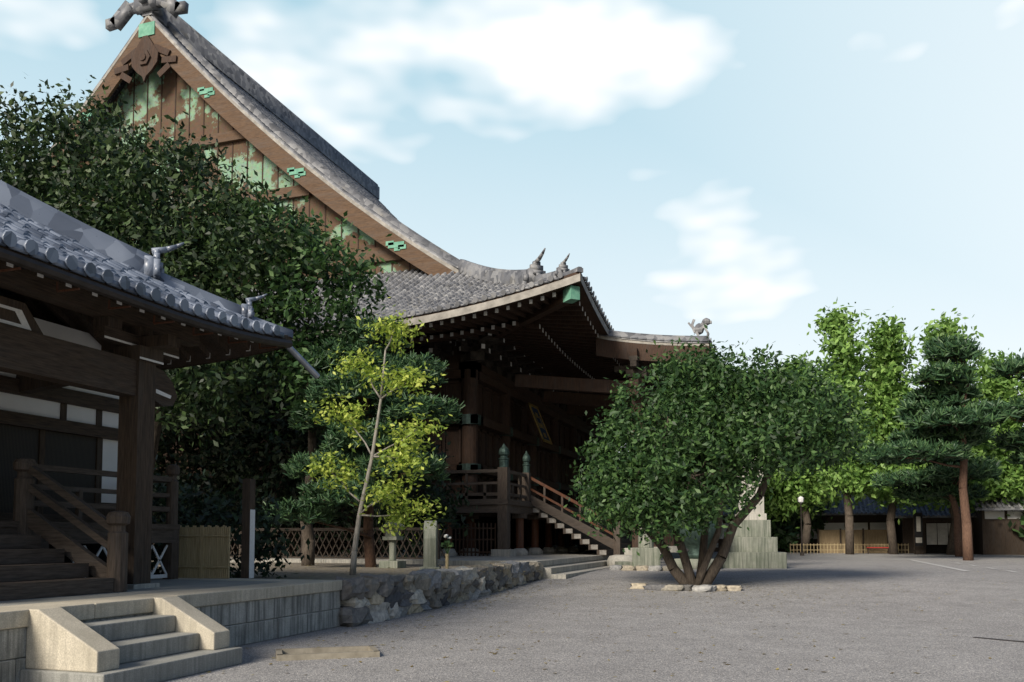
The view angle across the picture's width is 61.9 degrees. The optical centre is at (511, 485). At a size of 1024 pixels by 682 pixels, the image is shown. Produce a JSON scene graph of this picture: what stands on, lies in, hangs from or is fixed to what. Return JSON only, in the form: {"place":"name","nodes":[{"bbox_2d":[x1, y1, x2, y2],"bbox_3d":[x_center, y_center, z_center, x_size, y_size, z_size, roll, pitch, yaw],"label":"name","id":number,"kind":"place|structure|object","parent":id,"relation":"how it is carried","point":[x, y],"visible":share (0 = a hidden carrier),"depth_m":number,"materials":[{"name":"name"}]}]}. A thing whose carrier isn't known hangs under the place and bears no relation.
{"place":"outdoors","nodes":[
{"label":"outdoors","id":0,"kind":"place"},
{"bbox_2d":[0,262,199,583],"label":"temple building","id":1,"kind":"structure","parent":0,"point":[71,397],"depth_m":12.38,"materials":[{"name":"brown wood"}]},
{"bbox_2d":[0,265,285,334],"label":"rafter ends","id":2,"kind":"object","parent":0,"point":[4,292],"visible":0.09,"depth_m":14.04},
{"bbox_2d":[0,246,291,369],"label":"roof eaves","id":3,"kind":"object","parent":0,"point":[237,351],"depth_m":14.26,"materials":[{"name":"brown wood"}]},
{"bbox_2d":[0,248,319,378],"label":"rafters","id":4,"kind":"object","parent":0,"point":[213,331],"visible":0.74,"depth_m":11.62,"materials":[{"name":"brown wood"}]},
{"bbox_2d":[0,74,351,474],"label":"tree","id":5,"kind":"object","parent":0,"point":[121,176],"depth_m":24.20,"materials":[{"name":"green plant"}]},
{"bbox_2d":[27,15,459,283],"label":"gable","id":6,"kind":"structure","parent":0,"point":[169,77],"depth_m":42.98,"materials":[{"name":"brown wood"}]},
{"bbox_2d":[151,562,470,579],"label":"ground","id":7,"kind":"structure","parent":0,"point":[328,571],"depth_m":21.01,"materials":[{"name":"soil"}]},
{"bbox_2d":[241,479,255,578],"bbox_3d":[-4.715,0.868,15.259,0.170,1.970,0.160,-1,-4,18],"label":"sign post","id":8,"kind":"object","parent":7,"relation":"on","point":[248,530],"visible":0.82,"depth_m":15.20,"materials":[{"name":"brown wood"}]},
{"bbox_2d":[153,524,444,558],"bbox_3d":[-9.429,2.056,30.012,15.325,1.300,0.120,-1,-4,18],"label":"lattice fence","id":9,"kind":"object","parent":7,"relation":"on","point":[416,529],"visible":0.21,"depth_m":28.76,"materials":[{"name":"brown wood"}]},
{"bbox_2d":[200,178,412,565],"bbox_3d":[-6.236,-3.181,24.607,6.727,11.209,5.110,-1,-4,18],"label":"broadleaf tree","id":10,"kind":"object","parent":7,"relation":"on","point":[349,279],"depth_m":23.81,"materials":[{"name":"green plant"}]},
{"bbox_2d":[152,337,478,556],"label":"shrubs","id":11,"kind":"object","parent":7,"relation":"on","point":[240,450],"depth_m":31.04,"materials":[{"name":"green plant"}]},
{"bbox_2d":[259,314,464,566],"bbox_3d":[-3.957,-1.206,23.244,5.321,7.136,3.808,-1,-4,18],"label":"garden pine","id":12,"kind":"object","parent":7,"relation":"on","point":[305,508],"depth_m":22.74,"materials":[{"name":"green plant"}]},
{"bbox_2d":[296,297,451,574],"bbox_3d":[-3.056,-1.045,19.084,3.576,6.165,1.918,-1,-4,18],"label":"yellow tree","id":13,"kind":"object","parent":7,"relation":"on","point":[384,493],"depth_m":18.96,"materials":[{"name":"plant"}]},
{"bbox_2d":[379,517,405,567],"bbox_3d":[-3.217,1.514,23.028,0.698,1.430,0.610,-1,-4,18],"label":"stone lantern","id":14,"kind":"object","parent":7,"relation":"on","point":[392,562],"visible":0.75,"depth_m":22.90,"materials":[{"name":"stone"}]},
{"bbox_2d":[420,521,440,569],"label":"stone pillar","id":15,"kind":"structure","parent":7,"relation":"on","point":[430,548],"depth_m":21.28,"materials":[{"name":"stone"}]},
{"bbox_2d":[441,534,453,568],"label":"potted flowers","id":16,"kind":"object","parent":7,"relation":"on","point":[448,544],"visible":0.98,"depth_m":21.02,"materials":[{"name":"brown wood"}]},
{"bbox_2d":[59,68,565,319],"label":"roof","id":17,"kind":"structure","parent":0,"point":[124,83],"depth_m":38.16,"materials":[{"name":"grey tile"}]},
{"bbox_2d":[230,551,596,559],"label":"hall paving","id":18,"kind":"structure","parent":0,"point":[489,557],"depth_m":31.67,"materials":[{"name":"grey stone"}]},
{"bbox_2d":[269,274,646,407],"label":"roof eaves","id":19,"kind":"object","parent":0,"point":[557,338],"visible":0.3,"depth_m":32.80,"materials":[{"name":"brown wood"}]},
{"bbox_2d":[293,271,645,383],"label":"rafters","id":20,"kind":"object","parent":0,"point":[588,308],"depth_m":30.36,"materials":[{"name":"brown wood"}]},
{"bbox_2d":[0,0,1023,459],"label":"sky","id":21,"kind":"structure","parent":0,"point":[751,168],"materials":[{"name":"blue"}]},
{"bbox_2d":[163,552,1023,681],"bbox_3d":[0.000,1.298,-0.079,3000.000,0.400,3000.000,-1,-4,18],"label":"ground","id":22,"kind":"structure","parent":0,"point":[882,637],"depth_m":13.50,"materials":[{"name":"grey gravel"}]},
{"bbox_2d":[0,578,341,681],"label":"platform stone","id":23,"kind":"object","parent":22,"relation":"on","point":[158,637],"visible":0.87,"depth_m":9.55,"materials":[{"name":"beige stone"}]},
{"bbox_2d":[0,579,283,605],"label":"platform paving","id":24,"kind":"structure","parent":23,"relation":"on","point":[168,585],"depth_m":12.11,"materials":[{"name":"stone"}]},
{"bbox_2d":[0,458,179,600],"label":"weathered hall wood","id":25,"kind":"object","parent":24,"relation":"on","point":[38,568],"visible":0.95,"depth_m":11.61,"materials":[{"name":"brown wood"}]},
{"bbox_2d":[127,583,159,588],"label":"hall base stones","id":26,"kind":"object","parent":24,"relation":"on","point":[141,586],"visible":0.57,"depth_m":12.11,"materials":[{"name":"grey stone"}]},
{"bbox_2d":[0,180,292,337],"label":"hall roof tiles","id":27,"kind":"object","parent":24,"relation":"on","point":[31,226],"visible":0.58,"depth_m":12.44,"materials":[{"name":"grey tile"}]},
{"bbox_2d":[178,525,230,578],"bbox_3d":[-5.504,1.176,15.130,1.180,0.939,0.077,-1,-4,18],"label":"bamboo screen","id":28,"kind":"object","parent":23,"relation":"on","point":[204,552],"visible":0.84,"depth_m":15.10,"materials":[{"name":"brown wood"}]},
{"bbox_2d":[151,455,315,578],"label":"bushes","id":29,"kind":"object","parent":22,"relation":"on","point":[216,508],"depth_m":17.28,"materials":[{"name":"green plant"}]},
{"bbox_2d":[276,645,379,660],"bbox_3d":[-2.353,2.132,10.864,1.250,0.070,0.630,1,-4,-17],"label":"stone slab","id":30,"kind":"object","parent":22,"relation":"on","point":[291,654],"visible":1,"depth_m":10.71,"materials":[{"name":"beige stone"}]},
{"bbox_2d":[50,0,613,330],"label":"hall roof tiles","id":31,"kind":"object","parent":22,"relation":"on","point":[284,125],"visible":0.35,"depth_m":41.82,"materials":[{"name":"grey tile"}]},
{"bbox_2d":[151,361,707,578],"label":"hall","id":32,"kind":"structure","parent":22,"relation":"on","point":[487,427],"depth_m":37.04,"materials":[{"name":"brown wood"}]},
{"bbox_2d":[204,322,602,430],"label":"hall brackets","id":33,"kind":"object","parent":32,"relation":"attached to","point":[493,355],"visible":0.12,"depth_m":35.77,"materials":[{"name":"brown wood"}]},
{"bbox_2d":[153,444,663,554],"bbox_3d":[-5.889,1.219,43.189,48.451,4.240,26.446,2,-4,-27],"label":"weathered hall wood","id":34,"kind":"object","parent":32,"relation":"attached to","point":[504,508],"visible":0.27,"depth_m":34.05,"materials":[{"name":"brown wood"}]},
{"bbox_2d":[526,389,551,444],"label":"hanging plaque","id":35,"kind":"object","parent":32,"relation":"attached to","point":[540,426],"visible":0.96,"depth_m":40.60,"materials":[{"name":"brown wood"}]},
{"bbox_2d":[335,560,543,626],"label":"rubble wall stones","id":36,"kind":"object","parent":22,"relation":"on","point":[366,598],"visible":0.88,"depth_m":17.13,"materials":[{"name":"grey stone"}]},
{"bbox_2d":[203,555,1023,681],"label":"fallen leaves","id":37,"kind":"object","parent":22,"relation":"on","point":[600,617],"visible":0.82,"depth_m":17.41,"materials":[{"name":"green plant"}]},
{"bbox_2d":[514,348,717,554],"bbox_3d":[7.773,-0.339,47.675,6.350,7.903,31.420,-1,-4,18],"label":"kohai","id":38,"kind":"object","parent":22,"relation":"on","point":[587,402],"depth_m":34.50,"materials":[{"name":"brown wood"}]},
{"bbox_2d":[600,330,715,358],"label":"kohai roof tiles","id":39,"kind":"object","parent":38,"relation":"attached to","point":[642,336],"visible":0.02,"depth_m":32.46,"materials":[{"name":"grey tile"}]},
{"bbox_2d":[688,318,711,335],"bbox_3d":[7.105,-5.843,32.298,0.893,0.952,0.616,-1,-4,18],"label":"roof ornament","id":40,"kind":"object","parent":39,"relation":"on","point":[698,329],"visible":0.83,"depth_m":32.18,"materials":[{"name":"grey stone"}]},
{"bbox_2d":[596,335,720,393],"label":"roof","id":41,"kind":"structure","parent":38,"relation":"attached to","point":[616,348],"depth_m":32.76,"materials":[{"name":"brown wood"}]},
{"bbox_2d":[607,555,631,565],"bbox_3d":[4.161,2.872,32.213,1.200,0.500,1.170,-1,-4,18],"label":"stone bench","id":42,"kind":"object","parent":22,"relation":"on","point":[611,559],"visible":0.58,"depth_m":31.79,"materials":[{"name":"stone"}]},
{"bbox_2d":[615,522,659,569],"bbox_3d":[4.345,1.855,29.627,1.551,2.265,0.950,-1,-4,8],"label":"stone pedestal","id":43,"kind":"object","parent":22,"relation":"on","point":[649,554],"visible":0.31,"depth_m":29.11,"materials":[{"name":"stone"}]},
{"bbox_2d":[609,565,668,570],"bbox_3d":[4.395,2.813,28.764,2.285,0.256,0.536,-1,-4,18],"label":"stone edging","id":44,"kind":"object","parent":22,"relation":"on","point":[638,568],"visible":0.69,"depth_m":28.68,"materials":[{"name":"beige stone"}]},
{"bbox_2d":[630,583,742,591],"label":"tree root stones","id":45,"kind":"object","parent":22,"relation":"on","point":[684,587],"visible":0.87,"depth_m":21.12,"materials":[{"name":"beige stone"}]},
{"bbox_2d":[674,519,723,568],"bbox_3d":[6.601,1.735,30.419,1.900,2.550,1.900,-1,-4,18],"label":"bronze vessel","id":46,"kind":"object","parent":22,"relation":"on","point":[692,544],"visible":0.17,"depth_m":29.80,"materials":[{"name":"metal"}]},
{"bbox_2d":[563,324,884,584],"bbox_3d":[5.234,-0.741,22.079,8.217,7.025,5.952,-1,-4,18],"label":"tree","id":47,"kind":"object","parent":22,"relation":"on","point":[710,424],"depth_m":21.13,"materials":[{"name":"green plant"}]},
{"bbox_2d":[722,470,786,568],"bbox_3d":[8.890,0.480,31.848,2.250,5.230,2.250,-1,-4,10],"label":"stone monument","id":48,"kind":"object","parent":22,"relation":"on","point":[755,545],"visible":0.38,"depth_m":30.88,"materials":[{"name":"stone"}]},
{"bbox_2d":[727,473,813,527],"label":"ginkgo tree","id":49,"kind":"object","parent":22,"relation":"on","point":[769,511],"depth_m":59.89,"materials":[{"name":"green plant"}]},
{"bbox_2d":[798,496,803,555],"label":"lamp post","id":50,"kind":"object","parent":22,"relation":"on","point":[800,499],"visible":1,"depth_m":51.99,"materials":[{"name":"black metal"}]},
{"bbox_2d":[764,350,841,553],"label":"ginkgo tree","id":51,"kind":"object","parent":22,"relation":"on","point":[808,491],"depth_m":58.46,"materials":[{"name":"green plant"}]},
{"bbox_2d":[767,497,839,551],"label":"bush","id":52,"kind":"object","parent":22,"relation":"on","point":[781,534],"depth_m":62.78,"materials":[{"name":"green plant"}]},
{"bbox_2d":[675,510,1023,554],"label":"wood buildings","id":53,"kind":"structure","parent":22,"relation":"on","point":[992,534],"depth_m":59.24,"materials":[{"name":"brown wood"}]},
{"bbox_2d":[717,469,1023,517],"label":"building roof","id":54,"kind":"structure","parent":53,"relation":"attached to","point":[862,508],"depth_m":59.02,"materials":[{"name":"grey tile"}]},
{"bbox_2d":[926,523,950,544],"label":"shop noren","id":55,"kind":"object","parent":53,"relation":"hanging from","point":[940,529],"visible":0.69,"depth_m":58.52,"materials":[{"name":"fabric"}]},
{"bbox_2d":[790,543,908,553],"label":"bamboo fence","id":56,"kind":"object","parent":22,"relation":"on","point":[844,548],"visible":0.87,"depth_m":58.60,"materials":[{"name":"beige wood"}]},
{"bbox_2d":[807,300,910,554],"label":"ginkgo tree","id":57,"kind":"object","parent":22,"relation":"on","point":[835,325],"depth_m":55.59,"materials":[{"name":"green plant"}]},
{"bbox_2d":[866,547,888,553],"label":"red bench","id":58,"kind":"object","parent":22,"relation":"on","point":[868,548],"visible":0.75,"depth_m":57.99,"materials":[{"name":"fabric"}]},
{"bbox_2d":[854,306,928,553],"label":"ginkgo tree","id":59,"kind":"object","parent":22,"relation":"on","point":[890,346],"depth_m":56.15,"materials":[{"name":"green plant"}]},
{"bbox_2d":[791,558,1014,571],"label":"kerb lines","id":60,"kind":"object","parent":22,"relation":"on","point":[932,564],"visible":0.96,"depth_m":33.31,"materials":[{"name":"grey stone"}]},
{"bbox_2d":[913,513,923,553],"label":"sign","id":61,"kind":"object","parent":22,"relation":"on","point":[918,527],"visible":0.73,"depth_m":56.79,"materials":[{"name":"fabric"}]},
{"bbox_2d":[856,331,1005,560],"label":"pine tree","id":62,"kind":"object","parent":22,"relation":"on","point":[926,407],"depth_m":41.00,"materials":[{"name":"green plant"}]},
{"bbox_2d":[866,425,1005,556],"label":"pine tree","id":63,"kind":"object","parent":22,"relation":"on","point":[981,468],"depth_m":49.10,"materials":[{"name":"green plant"}]},
{"bbox_2d":[890,308,1000,554],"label":"ginkgo tree","id":64,"kind":"object","parent":22,"relation":"on","point":[945,325],"depth_m":54.20,"materials":[{"name":"green plant"}]},
{"bbox_2d":[957,347,1023,518],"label":"ginkgo tree","id":65,"kind":"object","parent":22,"relation":"on","point":[1011,485],"depth_m":54.84,"materials":[{"name":"green plant"}]},
{"bbox_2d":[968,352,1023,469],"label":"pine tree","id":66,"kind":"object","parent":22,"relation":"on","point":[1012,407],"depth_m":40.35,"materials":[{"name":"green plant"}]},
{"bbox_2d":[973,637,1023,642],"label":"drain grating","id":67,"kind":"object","parent":22,"relation":"on","point":[999,639],"visible":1,"depth_m":12.52,"materials":[{"name":"grey metal"}]},
{"bbox_2d":[1008,497,1023,537],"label":"shrub","id":68,"kind":"object","parent":22,"relation":"on","point":[1021,530],"visible":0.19,"depth_m":54.20,"materials":[{"name":"green plant"}]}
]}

